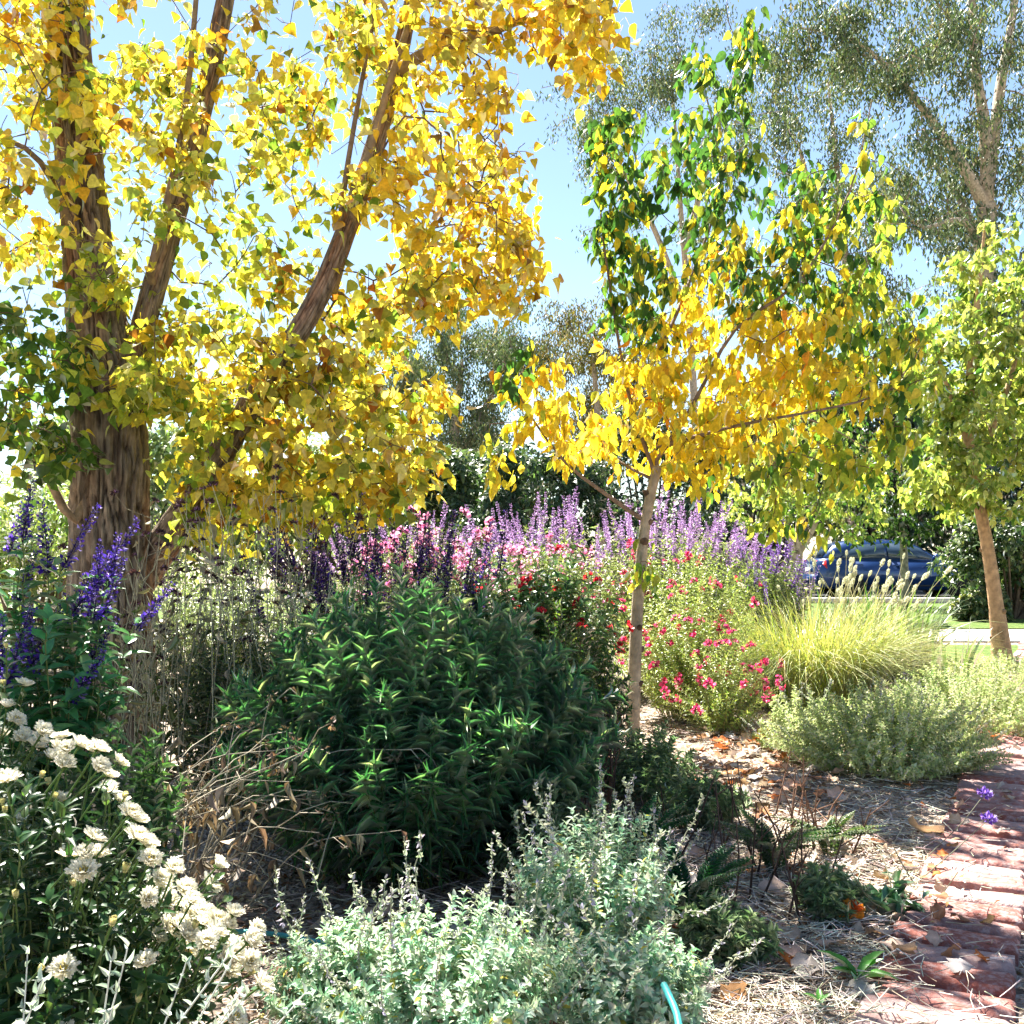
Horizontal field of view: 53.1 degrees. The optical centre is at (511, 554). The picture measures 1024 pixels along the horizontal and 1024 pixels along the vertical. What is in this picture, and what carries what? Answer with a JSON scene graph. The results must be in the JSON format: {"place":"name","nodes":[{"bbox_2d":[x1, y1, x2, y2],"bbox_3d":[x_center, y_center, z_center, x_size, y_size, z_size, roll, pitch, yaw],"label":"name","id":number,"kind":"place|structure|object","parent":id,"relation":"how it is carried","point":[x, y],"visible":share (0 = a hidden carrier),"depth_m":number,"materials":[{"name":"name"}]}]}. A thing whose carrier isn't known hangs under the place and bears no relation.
{"place":"outdoors","nodes":[
{"label":"outdoors","id":0,"kind":"place"},
{"bbox_2d":[37,592,953,597],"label":"road","id":1,"kind":"structure","parent":0,"point":[918,594],"depth_m":27.31,"materials":[{"name":"asphalt"}]},
{"bbox_2d":[803,539,973,597],"bbox_3d":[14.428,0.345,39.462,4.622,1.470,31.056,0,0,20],"label":"parked car","id":2,"kind":"object","parent":1,"relation":"on","point":[919,558],"visible":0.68,"depth_m":25.45,"materials":[{"name":"paint"}]},
{"bbox_2d":[0,558,1023,1023],"bbox_3d":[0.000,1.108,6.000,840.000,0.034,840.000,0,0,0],"label":"ground","id":3,"kind":"structure","parent":0,"point":[316,900],"depth_m":3.62,"materials":[{"name":"brown soil"}]},
{"bbox_2d":[0,479,60,764],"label":"indigo salvia","id":4,"kind":"object","parent":3,"relation":"on","point":[20,554],"visible":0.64,"depth_m":3.08,"materials":[{"name":"purple plant"}]},
{"bbox_2d":[0,466,69,672],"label":"garden shrub","id":5,"kind":"object","parent":3,"relation":"on","point":[53,517],"visible":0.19,"depth_m":9.28,"materials":[{"name":"green plant"}]},
{"bbox_2d":[0,642,99,998],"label":"chrysanthemum bush","id":6,"kind":"object","parent":3,"relation":"on","point":[22,735],"visible":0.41,"depth_m":2.36,"materials":[{"name":"green plant"}]},
{"bbox_2d":[0,498,174,924],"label":"indigo salvia","id":7,"kind":"object","parent":3,"relation":"on","point":[74,696],"visible":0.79,"depth_m":2.96,"materials":[{"name":"green plant"}]},
{"bbox_2d":[38,719,193,959],"bbox_3d":[-1.051,0.766,2.745,0.405,0.661,0.378,0,0,-23],"label":"leafy herb","id":8,"kind":"object","parent":3,"relation":"on","point":[151,800],"visible":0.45,"depth_m":2.70,"materials":[{"name":"green plant"}]},
{"bbox_2d":[0,398,270,593],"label":"evergreen tree","id":9,"kind":"object","parent":3,"relation":"on","point":[158,450],"visible":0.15,"depth_m":28.80,"materials":[{"name":"green plant"}]},
{"bbox_2d":[0,729,275,1023],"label":"chrysanthemum bush","id":10,"kind":"object","parent":3,"relation":"on","point":[199,925],"visible":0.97,"depth_m":1.94,"materials":[{"name":"white plant"}]},
{"bbox_2d":[29,489,254,815],"bbox_3d":[-1.526,0.439,4.155,0.823,1.450,0.799,0,0,0],"label":"tall verbena","id":11,"kind":"object","parent":3,"relation":"on","point":[139,612],"visible":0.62,"depth_m":4.07,"materials":[{"name":"plant"}]},
{"bbox_2d":[12,934,312,1023],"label":"silver wormwood","id":12,"kind":"object","parent":3,"relation":"on","point":[41,988],"visible":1,"depth_m":1.44,"materials":[{"name":"green plant"}]},
{"bbox_2d":[102,556,271,813],"bbox_3d":[-1.553,0.586,4.662,0.729,1.166,0.639,0,0,42],"label":"tall verbena","id":13,"kind":"object","parent":3,"relation":"on","point":[171,716],"visible":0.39,"depth_m":4.53,"materials":[{"name":"plant"}]},
{"bbox_2d":[61,548,384,699],"bbox_3d":[-2.225,0.520,7.991,2.766,1.154,1.260,0,0,0],"label":"leafy herb","id":14,"kind":"object","parent":3,"relation":"on","point":[193,604],"visible":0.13,"depth_m":7.83,"materials":[{"name":"green plant"}]},
{"bbox_2d":[139,598,323,813],"bbox_3d":[-1.102,0.640,4.491,1.088,0.913,0.744,0,0,0],"label":"leafy herb","id":15,"kind":"object","parent":3,"relation":"on","point":[196,695],"visible":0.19,"depth_m":4.43,"materials":[{"name":"green plant"}]},
{"bbox_2d":[107,464,381,836],"bbox_3d":[-1.121,0.388,4.438,0.915,1.591,1.014,0,0,29],"label":"tall verbena","id":16,"kind":"object","parent":3,"relation":"on","point":[210,560],"visible":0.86,"depth_m":4.34,"materials":[{"name":"plant"}]},
{"bbox_2d":[113,687,448,924],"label":"dead stalks","id":17,"kind":"object","parent":3,"relation":"on","point":[202,812],"visible":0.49,"depth_m":3.04,"materials":[{"name":"plant"}]},
{"bbox_2d":[0,0,640,764],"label":"poplar tree","id":18,"kind":"object","parent":3,"relation":"on","point":[116,382],"visible":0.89,"depth_m":5.35,"materials":[{"name":"yellow plant"}]},
{"bbox_2d":[196,432,445,590],"bbox_3d":[-6.114,-1.312,31.987,9.206,5.286,7.735,0,0,0],"label":"evergreen tree","id":19,"kind":"object","parent":3,"relation":"on","point":[292,539],"visible":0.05,"depth_m":30.99,"materials":[{"name":"green plant"}]},
{"bbox_2d":[307,908,342,933],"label":"fallen leaf","id":20,"kind":"object","parent":3,"relation":"on","point":[314,926],"visible":0.71,"depth_m":3.00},
{"bbox_2d":[236,929,438,972],"bbox_3d":[-0.461,1.079,2.796,0.759,0.017,0.052,0,0,25],"label":"drip hose","id":21,"kind":"object","parent":3,"relation":"on","point":[272,933],"visible":0.12,"depth_m":2.90,"materials":[{"name":"plastic"}]},
{"bbox_2d":[240,857,465,1023],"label":"catmint","id":22,"kind":"object","parent":3,"relation":"on","point":[272,1004],"visible":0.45,"depth_m":2.25,"materials":[{"name":"green plant"}]},
{"bbox_2d":[241,492,508,646],"bbox_3d":[-0.723,0.383,5.431,1.417,1.426,0.714,0,0,0],"label":"dark salvia","id":23,"kind":"object","parent":3,"relation":"on","point":[321,597],"visible":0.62,"depth_m":5.36,"materials":[{"name":"purple plant"}]},
{"bbox_2d":[199,561,633,895],"bbox_3d":[-0.354,0.584,3.731,1.607,1.135,1.728,0,0,0],"label":"willow leaf bush","id":24,"kind":"object","parent":3,"relation":"on","point":[497,724],"visible":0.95,"depth_m":3.32,"materials":[{"name":"plant"}]},
{"bbox_2d":[305,502,540,616],"bbox_3d":[-0.865,0.294,9.575,2.130,1.604,1.332,0,0,21],"label":"purple sage","id":25,"kind":"object","parent":3,"relation":"on","point":[416,550],"visible":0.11,"depth_m":9.52,"materials":[{"name":"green plant"}]},
{"bbox_2d":[339,505,542,629],"bbox_3d":[-0.536,0.365,7.591,1.600,1.463,1.108,0,0,0],"label":"rose salvia","id":26,"kind":"object","parent":3,"relation":"on","point":[477,537],"visible":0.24,"depth_m":7.54,"materials":[{"name":"pink plant"}]},
{"bbox_2d":[325,280,570,458],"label":"eucalyptus tree","id":27,"kind":"object","parent":3,"relation":"on","point":[495,349],"visible":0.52,"depth_m":45.25,"materials":[{"name":"green plant"}]},
{"bbox_2d":[387,444,518,585],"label":"evergreen tree","id":28,"kind":"object","parent":3,"relation":"on","point":[461,494],"visible":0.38,"depth_m":30.32,"materials":[{"name":"green plant"}]},
{"bbox_2d":[234,830,674,1023],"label":"catmint","id":29,"kind":"object","parent":3,"relation":"on","point":[484,990],"visible":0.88,"depth_m":2.23,"materials":[{"name":"green plant"}]},
{"bbox_2d":[0,598,954,602],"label":"kerb","id":30,"kind":"structure","parent":3,"relation":"on","point":[888,599],"depth_m":23.30,"materials":[{"name":"concrete"}]},
{"bbox_2d":[431,440,577,545],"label":"evergreen tree","id":31,"kind":"object","parent":3,"relation":"on","point":[479,461],"visible":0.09,"depth_m":35.47,"materials":[{"name":"green plant"}]},
{"bbox_2d":[446,441,609,570],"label":"evergreen tree","id":32,"kind":"object","parent":3,"relation":"on","point":[503,498],"visible":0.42,"depth_m":28.66,"materials":[{"name":"green plant"}]},
{"bbox_2d":[447,486,633,644],"bbox_3d":[0.252,0.249,9.225,1.767,1.695,1.275,0,0,24],"label":"purple sage","id":33,"kind":"object","parent":3,"relation":"on","point":[570,531],"visible":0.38,"depth_m":9.02,"materials":[{"name":"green plant"}]},
{"bbox_2d":[448,539,633,683],"bbox_3d":[0.111,0.506,5.395,1.070,1.181,0.856,0,0,0],"label":"red salvia","id":34,"kind":"object","parent":3,"relation":"on","point":[537,589],"visible":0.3,"depth_m":5.30,"materials":[{"name":"green plant"}]},
{"bbox_2d":[488,772,624,901],"bbox_3d":[0.143,0.894,3.261,0.445,0.414,0.411,0,0,0],"label":"herb","id":35,"kind":"object","parent":3,"relation":"on","point":[561,815],"visible":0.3,"depth_m":3.24,"materials":[{"name":"green plant"}]},
{"bbox_2d":[493,528,632,652],"bbox_3d":[0.375,0.438,8.179,1.216,1.317,0.876,0,0,0],"label":"rose salvia","id":36,"kind":"object","parent":3,"relation":"on","point":[513,549],"visible":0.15,"depth_m":8.16,"materials":[{"name":"pink plant"}]},
{"bbox_2d":[527,598,633,729],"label":"feathery bush","id":37,"kind":"object","parent":3,"relation":"on","point":[598,682],"visible":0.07,"depth_m":4.83,"materials":[{"name":"green plant"}]},
{"bbox_2d":[551,572,637,755],"bbox_3d":[0.409,0.593,5.590,0.566,1.008,0.498,0,0,0],"label":"red salvia","id":38,"kind":"object","parent":3,"relation":"on","point":[590,621],"visible":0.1,"depth_m":5.56,"materials":[{"name":"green plant"}]},
{"bbox_2d":[451,759,738,979],"bbox_3d":[0.199,0.828,2.692,0.731,0.535,0.568,0,0,0],"label":"catmint","id":39,"kind":"object","parent":3,"relation":"on","point":[617,899],"visible":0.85,"depth_m":2.60,"materials":[{"name":"green plant"}]},
{"bbox_2d":[575,692,633,823],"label":"dead twig clump","id":40,"kind":"object","parent":3,"relation":"on","point":[611,780],"visible":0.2,"depth_m":4.33,"materials":[{"name":"plant"}]},
{"bbox_2d":[528,287,706,573],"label":"eucalyptus tree","id":41,"kind":"object","parent":3,"relation":"on","point":[571,321],"visible":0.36,"depth_m":43.30,"materials":[{"name":"green plant"}]},
{"bbox_2d":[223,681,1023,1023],"bbox_3d":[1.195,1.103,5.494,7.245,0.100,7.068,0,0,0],"label":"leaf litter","id":42,"kind":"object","parent":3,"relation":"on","point":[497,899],"visible":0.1,"depth_m":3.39,"materials":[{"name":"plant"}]},
{"bbox_2d":[497,893,764,1023],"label":"catmint","id":43,"kind":"object","parent":3,"relation":"on","point":[630,991],"visible":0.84,"depth_m":2.22,"materials":[{"name":"green plant"}]},
{"bbox_2d":[239,711,1023,1023],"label":"straw","id":44,"kind":"object","parent":3,"relation":"on","point":[847,1002],"visible":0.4,"depth_m":2.97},
{"bbox_2d":[778,944,801,956],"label":"fallen leaf","id":45,"kind":"object","parent":44,"relation":"on","point":[794,949],"visible":0.52,"depth_m":2.78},
{"bbox_2d":[773,923,808,944],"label":"fallen leaf","id":46,"kind":"object","parent":44,"relation":"on","point":[795,932],"visible":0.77,"depth_m":2.91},
{"bbox_2d":[869,937,904,953],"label":"fallen leaf","id":47,"kind":"object","parent":44,"relation":"on","point":[887,943],"visible":0.77,"depth_m":2.77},
{"bbox_2d":[598,792,701,879],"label":"yarrow plant","id":48,"kind":"object","parent":3,"relation":"on","point":[663,823],"visible":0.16,"depth_m":3.35,"materials":[{"name":"green plant"}]},
{"bbox_2d":[598,720,704,808],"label":"herb","id":49,"kind":"object","parent":3,"relation":"on","point":[651,767],"visible":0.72,"depth_m":4.50,"materials":[{"name":"green plant"}]},
{"bbox_2d":[540,484,771,677],"bbox_3d":[1.360,0.226,9.297,2.146,1.741,1.386,0,0,-21],"label":"purple sage","id":50,"kind":"object","parent":3,"relation":"on","point":[659,551],"visible":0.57,"depth_m":9.16,"materials":[{"name":"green plant"}]},
{"bbox_2d":[574,399,752,568],"bbox_3d":[4.094,-1.710,29.660,5.540,5.913,5.156,0,0,17],"label":"evergreen tree","id":51,"kind":"object","parent":3,"relation":"on","point":[602,506],"visible":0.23,"depth_m":28.97,"materials":[{"name":"green plant"}]},
{"bbox_2d":[661,982,681,1023],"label":"drip hose","id":52,"kind":"object","parent":3,"relation":"on","point":[667,992],"visible":1,"depth_m":2.04,"materials":[{"name":"plastic"}]},
{"bbox_2d":[580,528,766,692],"bbox_3d":[1.285,0.439,8.206,1.497,1.316,1.085,0,0,0],"label":"pink salvia","id":53,"kind":"object","parent":3,"relation":"on","point":[684,561],"visible":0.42,"depth_m":8.12,"materials":[{"name":"green plant"}]},
{"bbox_2d":[527,0,822,427],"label":"eucalyptus tree","id":54,"kind":"object","parent":3,"relation":"on","point":[656,88],"visible":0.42,"depth_m":41.41,"materials":[{"name":"green plant"}]},
{"bbox_2d":[603,551,783,721],"bbox_3d":[1.199,0.534,6.894,1.289,1.126,1.114,0,0,0],"label":"pink salvia","id":55,"kind":"object","parent":3,"relation":"on","point":[659,664],"visible":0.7,"depth_m":6.78,"materials":[{"name":"green plant"}]},
{"bbox_2d":[629,825,762,924],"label":"yarrow plant","id":56,"kind":"object","parent":3,"relation":"on","point":[710,876],"visible":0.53,"depth_m":2.95,"materials":[{"name":"green plant"}]},
{"bbox_2d":[656,765,754,834],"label":"herb","id":57,"kind":"object","parent":3,"relation":"on","point":[691,789],"visible":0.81,"depth_m":4.06,"materials":[{"name":"green plant"}]},
{"bbox_2d":[478,5,951,740],"bbox_3d":[1.192,-1.079,6.005,2.763,4.460,1.795,0,0,0],"label":"pear tree","id":58,"kind":"object","parent":3,"relation":"on","point":[850,377],"visible":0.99,"depth_m":5.87,"materials":[{"name":"yellow plant"}]},
{"bbox_2d":[653,501,783,661],"bbox_3d":[1.898,0.292,9.912,1.369,1.608,1.344,0,0,0],"label":"purple sage","id":59,"kind":"object","parent":3,"relation":"on","point":[717,545],"visible":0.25,"depth_m":9.62,"materials":[{"name":"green plant"}]},
{"bbox_2d":[652,628,786,735],"bbox_3d":[1.264,0.773,6.309,0.797,0.647,0.697,0,0,0],"label":"pink salvia","id":60,"kind":"object","parent":3,"relation":"on","point":[719,716],"visible":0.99,"depth_m":6.25,"materials":[{"name":"green plant"}]},
{"bbox_2d":[672,887,785,978],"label":"herb","id":61,"kind":"object","parent":3,"relation":"on","point":[747,930],"visible":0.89,"depth_m":2.70,"materials":[{"name":"green plant"}]},
{"bbox_2d":[720,975,748,1001],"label":"fallen leaf","id":62,"kind":"object","parent":3,"relation":"on","point":[734,986],"visible":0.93,"depth_m":2.53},
{"bbox_2d":[628,761,875,926],"bbox_3d":[0.757,0.927,3.538,0.774,0.370,1.044,0,0,0],"label":"dead twig clump","id":63,"kind":"object","parent":3,"relation":"on","point":[795,899],"visible":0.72,"depth_m":3.28,"materials":[{"name":"plant"}]},
{"bbox_2d":[653,382,866,572],"bbox_3d":[7.940,-2.157,33.312,7.423,6.894,5.079,0,0,0],"label":"evergreen tree","id":64,"kind":"object","parent":3,"relation":"on","point":[750,508],"visible":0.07,"depth_m":32.61,"materials":[{"name":"green plant"}]},
{"bbox_2d":[712,519,820,646],"bbox_3d":[2.160,0.377,8.853,1.045,1.438,1.342,0,0,0],"label":"purple sage","id":65,"kind":"object","parent":3,"relation":"on","point":[772,575],"visible":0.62,"depth_m":8.66,"materials":[{"name":"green plant"}]},
{"bbox_2d":[757,875,787,897],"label":"fallen leaf","id":66,"kind":"object","parent":3,"relation":"on","point":[775,883],"visible":0.77,"depth_m":3.31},
{"bbox_2d":[707,806,842,873],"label":"yarrow plant","id":67,"kind":"object","parent":3,"relation":"on","point":[769,839],"visible":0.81,"depth_m":3.53,"materials":[{"name":"green plant"}]},
{"bbox_2d":[772,787,788,802],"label":"fallen leaf","id":68,"kind":"object","parent":3,"relation":"on","point":[777,792],"visible":0.8,"depth_m":4.57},
{"bbox_2d":[741,678,839,751],"bbox_3d":[1.587,0.888,5.743,0.547,0.427,0.596,0,0,-43],"label":"catmint","id":69,"kind":"object","parent":3,"relation":"on","point":[781,717],"visible":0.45,"depth_m":5.68,"materials":[{"name":"green plant"}]},
{"bbox_2d":[784,953,820,982],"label":"fallen leaf","id":70,"kind":"object","parent":3,"relation":"on","point":[802,959],"visible":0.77,"depth_m":2.70,"materials":[{"name":"plant"}]},
{"bbox_2d":[803,988,831,1002],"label":"seedling","id":71,"kind":"object","parent":3,"relation":"on","point":[819,993],"visible":1,"depth_m":2.48,"materials":[{"name":"green plant"}]},
{"bbox_2d":[753,750,888,855],"bbox_3d":[1.113,0.944,4.029,0.471,0.336,0.766,0,0,0],"label":"dead twig clump","id":72,"kind":"object","parent":3,"relation":"on","point":[808,820],"visible":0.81,"depth_m":3.87,"materials":[{"name":"plant"}]},
{"bbox_2d":[770,811,885,856],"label":"yarrow plant","id":73,"kind":"object","parent":3,"relation":"on","point":[832,841],"visible":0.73,"depth_m":3.73,"materials":[{"name":"green plant"}]},
{"bbox_2d":[788,860,873,930],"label":"herb","id":74,"kind":"object","parent":3,"relation":"on","point":[824,891],"visible":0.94,"depth_m":3.05,"materials":[{"name":"green plant"}]},
{"bbox_2d":[839,898,864,918],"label":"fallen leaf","id":75,"kind":"object","parent":74,"relation":"on","point":[860,909],"visible":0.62,"depth_m":3.00,"materials":[{"name":"orange plant"}]},
{"bbox_2d":[724,21,966,536],"bbox_3d":[11.663,-9.098,36.944,9.215,20.605,7.498,0,0,-32],"label":"eucalyptus tree","id":76,"kind":"object","parent":3,"relation":"on","point":[834,149],"visible":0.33,"depth_m":36.89,"materials":[{"name":"green plant"}]},
{"bbox_2d":[800,591,912,646],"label":"strap leaf plant","id":77,"kind":"object","parent":3,"relation":"on","point":[838,613],"visible":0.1,"depth_m":10.54,"materials":[{"name":"green plant"}]},
{"bbox_2d":[817,950,899,980],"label":"seedling","id":78,"kind":"object","parent":3,"relation":"on","point":[848,967],"visible":0.94,"depth_m":2.63,"materials":[{"name":"green plant"}]},
{"bbox_2d":[839,977,885,997],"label":"fallen leaf","id":79,"kind":"object","parent":3,"relation":"on","point":[860,983],"visible":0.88,"depth_m":2.56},
{"bbox_2d":[722,0,1023,468],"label":"eucalyptus tree","id":80,"kind":"object","parent":3,"relation":"on","point":[981,191],"visible":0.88,"depth_m":30.57,"materials":[{"name":"green plant"}]},
{"bbox_2d":[807,353,965,553],"bbox_3d":[12.477,-2.765,33.454,5.900,7.856,5.653,0,0,20],"label":"evergreen tree","id":81,"kind":"object","parent":3,"relation":"on","point":[877,422],"visible":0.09,"depth_m":32.56,"materials":[{"name":"green plant"}]},
{"bbox_2d":[763,671,1023,781],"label":"catmint","id":82,"kind":"object","parent":3,"relation":"on","point":[883,739],"visible":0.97,"depth_m":5.09,"materials":[{"name":"green plant"}]},
{"bbox_2d":[797,576,1002,681],"bbox_3d":[3.349,0.627,8.986,1.794,0.934,1.662,0,0,23],"label":"strap leaf plant","id":83,"kind":"object","parent":3,"relation":"on","point":[926,625],"visible":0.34,"depth_m":8.81,"materials":[{"name":"green plant"}]},
{"bbox_2d":[899,816,944,833],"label":"fallen leaf","id":84,"kind":"object","parent":3,"relation":"on","point":[923,828],"visible":0.94,"depth_m":3.95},
{"bbox_2d":[850,786,997,920],"bbox_3d":[1.442,0.999,3.424,0.245,0.241,1.240,0,0,44],"label":"purple verbena","id":85,"kind":"object","parent":3,"relation":"on","point":[895,896],"visible":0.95,"depth_m":3.15,"materials":[{"name":"green plant"}]},
{"bbox_2d":[909,624,964,685],"bbox_3d":[3.363,0.828,8.203,0.290,0.534,0.459,0,0,-32],"label":"iris fan","id":86,"kind":"object","parent":3,"relation":"on","point":[938,655],"visible":0.24,"depth_m":8.22},
{"bbox_2d":[857,652,1023,736],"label":"catmint","id":87,"kind":"object","parent":3,"relation":"on","point":[1008,711],"visible":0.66,"depth_m":6.32,"materials":[{"name":"green plant"}]},
{"bbox_2d":[878,361,1023,560],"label":"evergreen tree","id":88,"kind":"object","parent":3,"relation":"on","point":[1010,498],"visible":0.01,"depth_m":30.75,"materials":[{"name":"green plant"}]},
{"bbox_2d":[888,649,1023,685],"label":"catmint","id":89,"kind":"object","parent":3,"relation":"on","point":[1019,663],"visible":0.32,"depth_m":8.78,"materials":[{"name":"green plant"}]},
{"bbox_2d":[895,212,1023,661],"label":"young pear tree","id":90,"kind":"object","parent":3,"relation":"on","point":[986,390],"visible":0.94,"depth_m":10.22,"materials":[{"name":"green plant"}]},
{"bbox_2d":[931,618,998,693],"bbox_3d":[3.509,0.787,7.939,0.506,0.617,0.357,0,0,9],"label":"iris fan","id":91,"kind":"object","parent":3,"relation":"on","point":[970,658],"visible":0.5,"depth_m":7.93},
{"bbox_2d":[0,603,1023,627],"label":"lawn","id":92,"kind":"structure","parent":0,"point":[1017,623],"depth_m":18.41,"materials":[{"name":"plant"}]},
{"bbox_2d":[716,358,893,617],"bbox_3d":[4.916,-1.156,17.452,2.841,4.621,3.105,0,0,0],"label":"young pear tree","id":93,"kind":"object","parent":92,"relation":"on","point":[877,495],"visible":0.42,"depth_m":17.24,"materials":[{"name":"green plant"}]},
{"bbox_2d":[840,401,962,606],"bbox_3d":[8.100,-1.072,21.652,2.988,4.446,3.305,0,0,0],"label":"street tree","id":94,"kind":"object","parent":92,"relation":"on","point":[923,528],"visible":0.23,"depth_m":21.43,"materials":[{"name":"green plant"}]},
{"bbox_2d":[926,500,1023,618],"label":"garden shrub","id":95,"kind":"object","parent":92,"relation":"on","point":[967,559],"visible":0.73,"depth_m":17.32,"materials":[{"name":"green plant"}]},
{"bbox_2d":[946,583,1013,621],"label":"garden shrub","id":96,"kind":"object","parent":92,"relation":"on","point":[975,607],"visible":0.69,"depth_m":16.77,"materials":[{"name":"green plant"}]},
{"bbox_2d":[0,0,1023,557],"label":"sky","id":97,"kind":"structure","parent":0,"point":[562,210],"materials":[{"name":"blue"}]},
{"bbox_2d":[6,629,1023,640],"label":"pavement","id":98,"kind":"structure","parent":0,"point":[1015,634],"depth_m":13.96,"materials":[{"name":"concrete"}]},
{"bbox_2d":[642,547,1020,710],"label":"fountain grass","id":99,"kind":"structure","parent":0,"point":[814,663],"depth_m":7.20,"materials":[{"name":"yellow plant"}]},
{"bbox_2d":[854,635,1023,1023],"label":"path","id":100,"kind":"structure","parent":0,"point":[997,978],"depth_m":3.04,"materials":[{"name":"red brick"}]},
{"bbox_2d":[891,941,916,953],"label":"fallen leaf","id":101,"kind":"object","parent":100,"relation":"on","point":[908,948],"visible":0.86,"depth_m":2.72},
{"bbox_2d":[918,929,942,946],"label":"fallen leaf","id":102,"kind":"object","parent":100,"relation":"on","point":[931,936],"visible":0.94,"depth_m":2.83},
{"bbox_2d":[930,899,946,919],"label":"fallen leaf","id":103,"kind":"object","parent":100,"relation":"on","point":[940,913],"visible":1,"depth_m":3.01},
{"bbox_2d":[943,958,975,974],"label":"fallen leaf","id":104,"kind":"object","parent":100,"relation":"on","point":[955,965],"visible":0.99,"depth_m":2.61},
{"bbox_2d":[931,645,1023,669],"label":"lawn","id":105,"kind":"structure","parent":0,"point":[988,650],"depth_m":11.67,"materials":[{"name":"plant"}]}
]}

